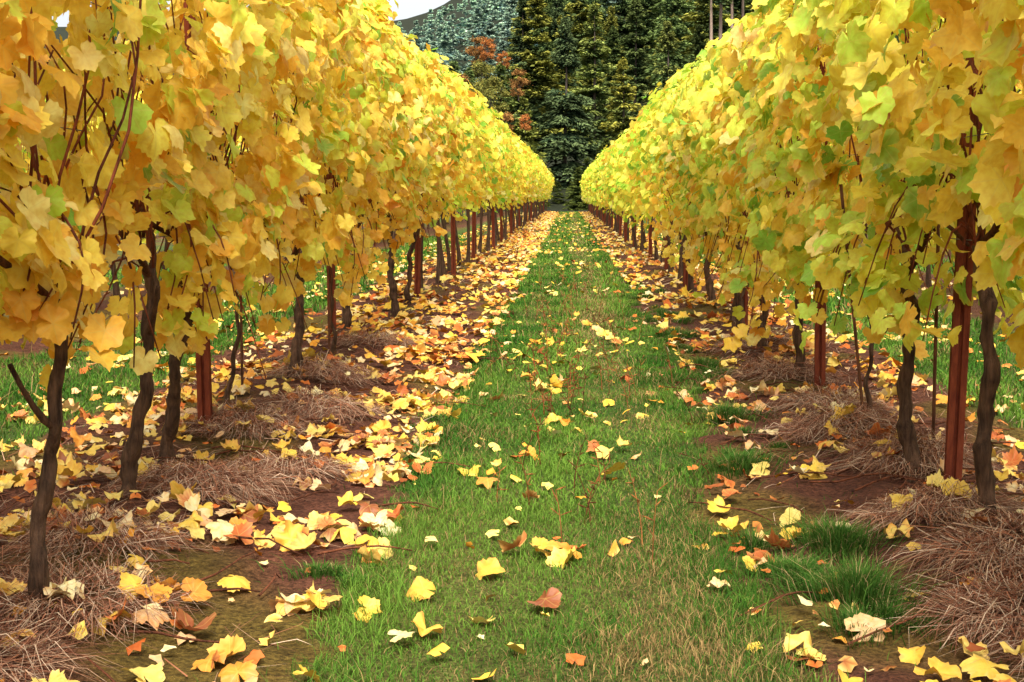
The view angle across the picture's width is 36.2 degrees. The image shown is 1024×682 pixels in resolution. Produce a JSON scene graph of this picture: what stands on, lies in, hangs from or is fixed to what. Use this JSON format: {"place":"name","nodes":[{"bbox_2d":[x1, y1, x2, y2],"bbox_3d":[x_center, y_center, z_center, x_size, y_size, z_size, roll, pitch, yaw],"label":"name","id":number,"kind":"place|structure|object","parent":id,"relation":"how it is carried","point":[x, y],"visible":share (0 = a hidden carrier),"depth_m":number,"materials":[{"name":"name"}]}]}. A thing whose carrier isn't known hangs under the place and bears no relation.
{"place":"outdoors","nodes":[
{"label":"outdoors","id":0,"kind":"place"},
{"bbox_2d":[52,0,449,26],"label":"sky","id":1,"kind":"structure","parent":0,"point":[406,9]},
{"bbox_2d":[0,0,1023,681],"bbox_3d":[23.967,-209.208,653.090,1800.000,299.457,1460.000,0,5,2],"label":"ground","id":2,"kind":"structure","parent":0,"point":[248,606],"depth_m":5.03,"materials":[{"name":"plant"}]},
{"bbox_2d":[0,0,227,614],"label":"grapevine","id":3,"kind":"object","parent":2,"relation":"on","point":[30,117],"visible":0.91,"depth_m":3.75,"materials":[{"name":"yellow plant"}]},
{"bbox_2d":[0,189,125,371],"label":"vine shoot","id":4,"kind":"object","parent":3,"relation":"attached to","point":[32,313],"visible":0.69,"depth_m":3.58,"materials":[{"name":"yellow plant"}]},
{"bbox_2d":[0,0,267,498],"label":"grapevine","id":5,"kind":"object","parent":2,"relation":"on","point":[234,29],"visible":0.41,"depth_m":4.99,"materials":[{"name":"yellow plant"}]},
{"bbox_2d":[38,169,158,391],"bbox_3d":[-1.172,-0.177,4.403,0.339,0.618,0.804,-1,5,-7],"label":"vine shoot","id":6,"kind":"object","parent":5,"relation":"attached to","point":[118,213],"visible":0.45,"depth_m":4.36,"materials":[{"name":"yellow plant"}]},
{"bbox_2d":[46,0,325,463],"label":"grapevine","id":7,"kind":"object","parent":2,"relation":"on","point":[258,75],"visible":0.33,"depth_m":6.05,"materials":[{"name":"yellow plant"}]},
{"bbox_2d":[143,182,256,360],"bbox_3d":[-1.118,-0.277,5.525,0.357,0.648,0.858,0,5,-3],"label":"vine shoot","id":8,"kind":"object","parent":7,"relation":"attached to","point":[175,303],"visible":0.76,"depth_m":5.30,"materials":[{"name":"yellow plant"}]},
{"bbox_2d":[183,0,212,434],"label":"trellis post","id":9,"kind":"object","parent":2,"relation":"on","point":[204,384],"visible":0.17,"depth_m":6.72,"materials":[{"name":"wood"}]},
{"bbox_2d":[113,0,368,405],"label":"grapevine","id":10,"kind":"object","parent":2,"relation":"on","point":[333,108],"visible":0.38,"depth_m":7.27,"materials":[{"name":"yellow plant"}]},
{"bbox_2d":[208,189,326,335],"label":"vine shoot","id":11,"kind":"object","parent":10,"relation":"attached to","point":[283,296],"visible":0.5,"depth_m":7.07,"materials":[{"name":"yellow plant"}]},
{"bbox_2d":[239,294,243,384],"bbox_3d":[-1.343,-0.166,7.771,0.014,1.200,0.014,0,5,2],"label":"vine stake","id":12,"kind":"object","parent":2,"relation":"on","point":[241,349],"visible":0.26,"depth_m":7.78,"materials":[{"name":"brown wood"}]},
{"bbox_2d":[0,52,498,313],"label":"neighbouring grapevine row","id":13,"kind":"object","parent":2,"relation":"on","point":[26,158],"depth_m":15.08,"materials":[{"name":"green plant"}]},
{"bbox_2d":[175,0,402,378],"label":"grapevine","id":14,"kind":"object","parent":2,"relation":"on","point":[353,55],"visible":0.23,"depth_m":8.43,"materials":[{"name":"yellow plant"}]},
{"bbox_2d":[249,552,353,582],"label":"grass tuft","id":15,"kind":"object","parent":2,"relation":"on","point":[314,574],"visible":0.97,"depth_m":4.30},
{"bbox_2d":[325,173,335,332],"bbox_3d":[-1.273,-0.926,10.976,0.061,2.200,0.033,-1,6,-10],"label":"trellis post","id":16,"kind":"object","parent":2,"relation":"on","point":[333,289],"visible":0.14,"depth_m":11.02,"materials":[{"name":"wood"}]},
{"bbox_2d":[328,188,332,353],"bbox_3d":[-1.075,-0.303,9.256,0.044,1.200,0.014,0,5,2],"label":"vine stake","id":17,"kind":"object","parent":2,"relation":"on","point":[329,322],"visible":0.47,"depth_m":9.27,"materials":[{"name":"brown wood"}]},
{"bbox_2d":[300,560,369,577],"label":"grass tuft","id":18,"kind":"object","parent":2,"relation":"on","point":[333,567],"visible":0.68,"depth_m":4.31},
{"bbox_2d":[241,0,431,355],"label":"grapevine","id":19,"kind":"object","parent":2,"relation":"on","point":[379,43],"visible":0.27,"depth_m":9.94,"materials":[{"name":"yellow plant"}]},
{"bbox_2d":[321,199,388,307],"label":"vine shoot","id":20,"kind":"object","parent":19,"relation":"attached to","point":[362,239],"visible":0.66,"depth_m":9.47,"materials":[{"name":"yellow plant"}]},
{"bbox_2d":[318,566,376,589],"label":"grass tuft","id":21,"kind":"object","parent":2,"relation":"on","point":[347,579],"visible":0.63,"depth_m":4.23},
{"bbox_2d":[276,0,444,329],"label":"grapevine","id":22,"kind":"object","parent":2,"relation":"on","point":[408,66],"visible":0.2,"depth_m":11.46,"materials":[{"name":"yellow plant"}]},
{"bbox_2d":[353,200,420,267],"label":"vine shoot","id":23,"kind":"object","parent":22,"relation":"attached to","point":[402,234],"visible":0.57,"depth_m":12.23,"materials":[{"name":"yellow plant"}]},
{"bbox_2d":[339,30,465,318],"bbox_3d":[-1.007,-1.367,13.271,1.205,2.475,1.894,0,5,2],"label":"grapevine","id":24,"kind":"object","parent":2,"relation":"on","point":[439,143],"visible":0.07,"depth_m":13.23,"materials":[{"name":"yellow plant"}]},
{"bbox_2d":[414,194,421,296],"bbox_3d":[-0.925,-1.340,15.489,0.060,2.200,0.031,3,6,14],"label":"trellis post","id":25,"kind":"object","parent":2,"relation":"in","point":[417,276],"visible":0.19,"depth_m":15.54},
{"bbox_2d":[385,50,472,304],"bbox_3d":[-0.968,-1.477,14.753,1.165,2.451,1.687,0,5,2],"label":"grapevine","id":26,"kind":"object","parent":2,"relation":"on","point":[456,146],"visible":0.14,"depth_m":14.73,"materials":[{"name":"yellow plant"}]},
{"bbox_2d":[391,43,473,287],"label":"grapevine","id":27,"kind":"object","parent":2,"relation":"on","point":[458,84],"visible":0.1,"depth_m":16.18,"materials":[{"name":"yellow plant"}]},
{"bbox_2d":[450,130,455,275],"bbox_3d":[-0.754,-1.703,19.969,0.061,2.200,0.032,-1,6,-4],"label":"trellis post","id":28,"kind":"object","parent":2,"relation":"in","point":[453,253],"visible":0.25,"depth_m":20.01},
{"bbox_2d":[423,71,493,283],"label":"grapevine","id":29,"kind":"object","parent":2,"relation":"on","point":[460,188],"visible":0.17,"depth_m":17.66,"materials":[{"name":"yellow plant"}]},
{"bbox_2d":[428,73,497,274],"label":"grapevine","id":30,"kind":"object","parent":2,"relation":"on","point":[478,102],"visible":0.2,"depth_m":19.15,"materials":[{"name":"yellow plant"}]},
{"bbox_2d":[426,108,499,272],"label":"grapevine","id":31,"kind":"object","parent":2,"relation":"on","point":[486,169],"visible":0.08,"depth_m":20.62,"materials":[{"name":"yellow plant"}]},
{"bbox_2d":[431,104,502,265],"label":"grapevine","id":32,"kind":"object","parent":2,"relation":"on","point":[487,196],"visible":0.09,"depth_m":21.90,"materials":[{"name":"yellow plant"}]},
{"bbox_2d":[471,164,476,259],"bbox_3d":[-0.592,-2.171,24.563,0.060,2.200,0.034,1,5,0],"label":"trellis post","id":33,"kind":"object","parent":2,"relation":"in","point":[473,233],"visible":0.21,"depth_m":24.59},
{"bbox_2d":[465,36,484,71],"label":"autumn maple tree","id":34,"kind":"object","parent":2,"relation":"on","point":[475,52],"visible":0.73,"depth_m":169.91,"materials":[{"name":"orange plant"}]},
{"bbox_2d":[437,104,513,253],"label":"grapevine","id":35,"kind":"object","parent":2,"relation":"on","point":[497,121],"visible":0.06,"depth_m":24.54,"materials":[{"name":"yellow plant"}]},
{"bbox_2d":[470,59,495,96],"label":"autumn maple tree","id":36,"kind":"object","parent":2,"relation":"on","point":[477,66],"visible":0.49,"depth_m":166.06,"materials":[{"name":"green plant"}]},
{"bbox_2d":[456,108,512,262],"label":"grapevine","id":37,"kind":"object","parent":2,"relation":"on","point":[502,158],"visible":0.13,"depth_m":23.33,"materials":[{"name":"yellow plant"}]},
{"bbox_2d":[477,37,495,63],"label":"autumn maple tree","id":38,"kind":"object","parent":2,"relation":"on","point":[489,46],"visible":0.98,"depth_m":167.82,"materials":[{"name":"orange plant"}]},
{"bbox_2d":[463,103,513,252],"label":"grapevine","id":39,"kind":"object","parent":2,"relation":"on","point":[479,249],"visible":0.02,"depth_m":26.30,"materials":[{"name":"yellow plant"}]},
{"bbox_2d":[470,75,509,122],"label":"autumn maple tree","id":40,"kind":"object","parent":2,"relation":"on","point":[490,93],"visible":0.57,"depth_m":148.25,"materials":[{"name":"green plant"}]},
{"bbox_2d":[478,138,512,252],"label":"grapevine","id":41,"kind":"object","parent":2,"relation":"on","point":[488,217],"visible":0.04,"depth_m":28.03,"materials":[{"name":"yellow plant"}]},
{"bbox_2d":[470,133,523,246],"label":"grapevine","id":42,"kind":"object","parent":2,"relation":"on","point":[505,187],"visible":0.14,"depth_m":28.92,"materials":[{"name":"yellow plant"}]},
{"bbox_2d":[470,120,523,245],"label":"grapevine","id":43,"kind":"object","parent":2,"relation":"on","point":[513,180],"visible":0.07,"depth_m":30.83,"materials":[{"name":"yellow plant"}]},
{"bbox_2d":[487,62,519,134],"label":"douglas fir tree","id":44,"kind":"object","parent":2,"relation":"on","point":[500,69],"visible":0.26,"depth_m":156.28,"materials":[{"name":"green plant"}]},
{"bbox_2d":[491,128,526,240],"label":"grapevine","id":45,"kind":"object","parent":2,"relation":"on","point":[515,138],"visible":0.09,"depth_m":32.05,"materials":[{"name":"yellow plant"}]},
{"bbox_2d":[0,254,1023,681],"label":"dead grass mulch","id":46,"kind":"object","parent":2,"relation":"on","point":[244,472],"visible":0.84,"depth_m":4.86,"materials":[{"name":"plant"}]},
{"bbox_2d":[0,210,1023,681],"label":"fallen leaves","id":47,"kind":"object","parent":2,"relation":"on","point":[286,530],"depth_m":6.04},
{"bbox_2d":[12,0,1020,210],"bbox_3d":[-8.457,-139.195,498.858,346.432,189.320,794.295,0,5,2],"label":"distant forest","id":48,"kind":"object","parent":2,"relation":"on","point":[677,14],"visible":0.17,"depth_m":210.11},
{"bbox_2d":[503,152,531,231],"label":"grapevine","id":49,"kind":"object","parent":2,"relation":"on","point":[520,196],"visible":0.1,"depth_m":37.98,"materials":[{"name":"yellow plant"}]},
{"bbox_2d":[507,69,532,100],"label":"autumn maple tree","id":50,"kind":"object","parent":2,"relation":"on","point":[519,81],"visible":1,"depth_m":144.31,"materials":[{"name":"orange plant"}]},
{"bbox_2d":[503,0,547,155],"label":"spruce tree","id":51,"kind":"object","parent":2,"relation":"on","point":[517,40],"visible":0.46,"depth_m":189.07,"materials":[{"name":"green plant"}]},
{"bbox_2d":[512,97,550,170],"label":"douglas fir tree","id":52,"kind":"object","parent":2,"relation":"on","point":[529,136],"visible":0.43,"depth_m":145.42,"materials":[{"name":"green plant"}]},
{"bbox_2d":[530,0,579,139],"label":"spruce tree","id":53,"kind":"object","parent":2,"relation":"on","point":[557,6],"visible":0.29,"depth_m":201.59,"materials":[{"name":"green plant"}]},
{"bbox_2d":[534,15,602,189],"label":"spruce tree","id":54,"kind":"object","parent":2,"relation":"on","point":[558,144],"visible":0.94,"depth_m":147.60,"materials":[{"name":"green plant"}]},
{"bbox_2d":[563,2,622,151],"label":"douglas fir tree","id":55,"kind":"object","parent":2,"relation":"on","point":[587,59],"visible":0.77,"depth_m":175.26,"materials":[{"name":"green plant"}]},
{"bbox_2d":[484,263,708,564],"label":"dry weed stalks","id":56,"kind":"object","parent":2,"relation":"on","point":[570,375],"visible":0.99,"depth_m":8.21,"materials":[{"name":"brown plant"}]},
{"bbox_2d":[590,57,642,162],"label":"douglas fir tree","id":57,"kind":"object","parent":2,"relation":"on","point":[618,127],"visible":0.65,"depth_m":155.86,"materials":[{"name":"green plant"}]},
{"bbox_2d":[601,153,632,240],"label":"grapevine","id":58,"kind":"object","parent":2,"relation":"on","point":[607,170],"visible":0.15,"depth_m":32.88,"materials":[{"name":"yellow plant"}]},
{"bbox_2d":[608,137,647,252],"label":"grapevine","id":59,"kind":"object","parent":2,"relation":"on","point":[613,160],"visible":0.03,"depth_m":27.55,"materials":[{"name":"yellow plant"}]},
{"bbox_2d":[610,137,655,249],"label":"grapevine","id":60,"kind":"object","parent":2,"relation":"on","point":[620,209],"visible":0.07,"depth_m":28.89,"materials":[{"name":"yellow plant"}]},
{"bbox_2d":[611,0,655,117],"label":"douglas fir tree","id":61,"kind":"object","parent":2,"relation":"on","point":[635,15],"visible":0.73,"depth_m":184.77,"materials":[{"name":"green plant"}]},
{"bbox_2d":[613,126,663,252],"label":"grapevine","id":62,"kind":"object","parent":2,"relation":"on","point":[619,174],"visible":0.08,"depth_m":26.14,"materials":[{"name":"yellow plant"}]},
{"bbox_2d":[618,129,658,259],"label":"grapevine","id":63,"kind":"object","parent":2,"relation":"on","point":[656,256],"visible":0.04,"depth_m":24.73,"materials":[{"name":"yellow plant"}]},
{"bbox_2d":[619,139,664,262],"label":"grapevine","id":64,"kind":"object","parent":2,"relation":"on","point":[624,187],"visible":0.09,"depth_m":23.34,"materials":[{"name":"yellow plant"}]},
{"bbox_2d":[623,105,672,242],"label":"grapevine","id":65,"kind":"object","parent":2,"relation":"on","point":[639,118],"visible":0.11,"depth_m":21.50,"materials":[{"name":"yellow plant"}]},
{"bbox_2d":[633,82,675,276],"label":"grapevine","id":66,"kind":"object","parent":2,"relation":"on","point":[652,107],"visible":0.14,"depth_m":19.03,"materials":[{"name":"yellow plant"}]},
{"bbox_2d":[643,201,683,257],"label":"vine shoot","id":67,"kind":"object","parent":66,"relation":"attached to","point":[657,227],"visible":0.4,"depth_m":18.20,"materials":[{"name":"yellow plant"}]},
{"bbox_2d":[637,20,680,115],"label":"douglas fir tree","id":68,"kind":"object","parent":2,"relation":"on","point":[666,40],"visible":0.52,"depth_m":162.14,"materials":[{"name":"green plant"}]},
{"bbox_2d":[636,85,682,283],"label":"grapevine","id":69,"kind":"object","parent":2,"relation":"on","point":[652,206],"visible":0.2,"depth_m":17.47,"materials":[{"name":"yellow plant"}]},
{"bbox_2d":[623,102,696,269],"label":"grapevine","id":70,"kind":"object","parent":2,"relation":"on","point":[638,207],"visible":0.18,"depth_m":20.57,"materials":[{"name":"yellow plant"}]},
{"bbox_2d":[640,323,699,340],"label":"grass tuft","id":71,"kind":"object","parent":2,"relation":"on","point":[678,330],"visible":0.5,"depth_m":11.38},
{"bbox_2d":[641,60,717,304],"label":"grapevine","id":72,"kind":"object","parent":2,"relation":"on","point":[678,207],"visible":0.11,"depth_m":14.46,"materials":[{"name":"yellow plant"}]},
{"bbox_2d":[653,83,718,292],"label":"grapevine","id":73,"kind":"object","parent":2,"relation":"on","point":[665,215],"visible":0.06,"depth_m":16.08,"materials":[{"name":"yellow plant"}]},
{"bbox_2d":[662,209,704,282],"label":"vine shoot","id":74,"kind":"object","parent":73,"relation":"attached to","point":[695,239],"visible":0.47,"depth_m":15.74,"materials":[{"name":"yellow plant"}]},
{"bbox_2d":[688,24,707,69],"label":"douglas fir tree","id":75,"kind":"object","parent":2,"relation":"on","point":[698,41],"visible":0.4,"depth_m":174.74,"materials":[{"name":"green plant"}]},
{"bbox_2d":[655,352,743,369],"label":"grass tuft","id":76,"kind":"object","parent":2,"relation":"on","point":[703,362],"visible":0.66,"depth_m":9.59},
{"bbox_2d":[652,74,778,321],"bbox_3d":[1.766,-1.241,12.919,1.164,2.314,1.764,0,5,2],"label":"grapevine","id":77,"kind":"object","parent":2,"relation":"on","point":[665,122],"visible":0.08,"depth_m":12.98,"materials":[{"name":"yellow plant"}]},
{"bbox_2d":[686,211,742,305],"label":"vine shoot","id":78,"kind":"object","parent":77,"relation":"attached to","point":[726,263],"visible":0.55,"depth_m":11.85,"materials":[{"name":"yellow plant"}]},
{"bbox_2d":[708,0,733,46],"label":"pine tree","id":79,"kind":"object","parent":2,"relation":"on","point":[711,14],"visible":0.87,"depth_m":168.61,"materials":[{"name":"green plant"}]},
{"bbox_2d":[660,399,784,426],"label":"grass tuft","id":80,"kind":"object","parent":2,"relation":"on","point":[726,410],"visible":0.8,"depth_m":7.09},
{"bbox_2d":[672,38,797,327],"bbox_3d":[1.732,-1.149,11.508,1.114,2.314,1.826,0,5,2],"label":"grapevine","id":81,"kind":"object","parent":2,"relation":"on","point":[688,167],"visible":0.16,"depth_m":11.73,"materials":[{"name":"yellow plant"}]},
{"bbox_2d":[642,441,830,487],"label":"grass tuft","id":82,"kind":"object","parent":2,"relation":"on","point":[742,460],"visible":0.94,"depth_m":5.96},
{"bbox_2d":[671,11,833,351],"bbox_3d":[1.657,-1.003,10.223,1.168,2.311,2.138,0,5,2],"label":"grapevine","id":83,"kind":"object","parent":2,"relation":"on","point":[695,109],"visible":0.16,"depth_m":10.20,"materials":[{"name":"yellow plant"}]},
{"bbox_2d":[682,212,794,352],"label":"vine shoot","id":84,"kind":"object","parent":83,"relation":"attached to","point":[753,338],"visible":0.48,"depth_m":9.57,"materials":[{"name":"yellow plant"}]},
{"bbox_2d":[694,522,810,554],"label":"grass tuft","id":85,"kind":"object","parent":2,"relation":"on","point":[750,541],"visible":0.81,"depth_m":4.79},
{"bbox_2d":[692,541,835,594],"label":"grass tuft","id":86,"kind":"object","parent":2,"relation":"on","point":[791,564],"visible":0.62,"depth_m":4.35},
{"bbox_2d":[719,553,828,578],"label":"grass tuft","id":87,"kind":"object","parent":2,"relation":"on","point":[760,566],"visible":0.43,"depth_m":4.42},
{"bbox_2d":[766,551,825,593],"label":"grass tuft","id":88,"kind":"object","parent":2,"relation":"on","point":[802,585],"visible":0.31,"depth_m":4.28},
{"bbox_2d":[698,0,928,381],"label":"grapevine","id":89,"kind":"object","parent":2,"relation":"on","point":[739,82],"visible":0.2,"depth_m":8.58,"materials":[{"name":"yellow plant"}]},
{"bbox_2d":[753,219,828,324],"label":"vine shoot","id":90,"kind":"object","parent":89,"relation":"attached to","point":[803,297],"visible":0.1,"depth_m":7.80,"materials":[{"name":"yellow plant"}]},
{"bbox_2d":[814,46,827,385],"bbox_3d":[1.657,-0.656,8.394,0.060,2.200,0.031,0,5,8],"label":"trellis post","id":91,"kind":"object","parent":2,"relation":"in","point":[820,352],"visible":0.09,"depth_m":8.44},
{"bbox_2d":[668,545,975,639],"bbox_3d":[0.862,0.618,4.009,0.692,0.166,0.929,-3,6,-32],"label":"grass tuft","id":92,"kind":"object","parent":2,"relation":"on","point":[848,585],"visible":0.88,"depth_m":3.97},
{"bbox_2d":[721,0,950,412],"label":"grapevine","id":93,"kind":"object","parent":2,"relation":"on","point":[768,65],"visible":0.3,"depth_m":7.23,"materials":[{"name":"yellow plant"}]},
{"bbox_2d":[735,494,937,566],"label":"grass tuft","id":94,"kind":"object","parent":2,"relation":"on","point":[844,536],"visible":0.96,"depth_m":4.60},
{"bbox_2d":[839,184,865,429],"bbox_3d":[1.459,-0.065,6.675,0.153,1.202,0.014,0,5,2],"label":"vine stake","id":95,"kind":"object","parent":2,"relation":"on","point":[854,320],"visible":0.53,"depth_m":6.67,"materials":[{"name":"brown wood"}]},
{"bbox_2d":[799,579,919,655],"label":"grass tuft","id":96,"kind":"object","parent":2,"relation":"on","point":[845,614],"visible":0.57,"depth_m":3.77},
{"bbox_2d":[818,591,932,646],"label":"grass tuft","id":97,"kind":"object","parent":2,"relation":"on","point":[899,610],"visible":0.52,"depth_m":3.82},
{"bbox_2d":[773,0,1023,481],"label":"grapevine","id":98,"kind":"object","parent":2,"relation":"on","point":[816,109],"visible":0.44,"depth_m":5.62,"materials":[{"name":"yellow plant"}]},
{"bbox_2d":[860,199,914,343],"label":"vine shoot","id":99,"kind":"object","parent":98,"relation":"attached to","point":[897,296],"visible":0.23,"depth_m":5.74,"materials":[{"name":"yellow plant"}]},
{"bbox_2d":[789,87,1021,286],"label":"neighbouring grapevine row","id":100,"kind":"object","parent":2,"relation":"on","point":[928,282],"depth_m":17.66,"materials":[{"name":"yellow plant"}]},
{"bbox_2d":[806,0,1023,521],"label":"grapevine","id":101,"kind":"object","parent":2,"relation":"on","point":[889,96],"visible":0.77,"depth_m":4.52,"materials":[{"name":"yellow plant"}]},
{"bbox_2d":[874,604,987,649],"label":"grass tuft","id":102,"kind":"object","parent":2,"relation":"on","point":[927,622],"visible":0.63,"depth_m":3.75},
{"bbox_2d":[931,224,939,454],"bbox_3d":[1.614,0.001,5.972,0.014,1.200,0.014,0,5,2],"label":"vine stake","id":103,"kind":"object","parent":2,"relation":"on","point":[935,356],"visible":0.44,"depth_m":5.98,"materials":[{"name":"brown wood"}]},
{"bbox_2d":[943,57,982,480],"bbox_3d":[1.562,-0.405,5.385,0.060,2.200,0.031,2,6,7],"label":"trellis post","id":104,"kind":"object","parent":2,"relation":"in","point":[956,404],"visible":0.34,"depth_m":5.42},
{"bbox_2d":[0,211,1023,681],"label":"grass","id":105,"kind":"structure","parent":0,"point":[668,407],"depth_m":5.64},
{"bbox_2d":[847,29,989,240],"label":"trellis wire","id":106,"kind":"object","parent":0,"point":[964,137],"visible":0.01,"depth_m":5.30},
{"bbox_2d":[919,0,1023,369],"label":"grapevine","id":107,"kind":"object","parent":106,"relation":"attached to","point":[994,178],"visible":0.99,"depth_m":3.50,"materials":[{"name":"yellow plant"}]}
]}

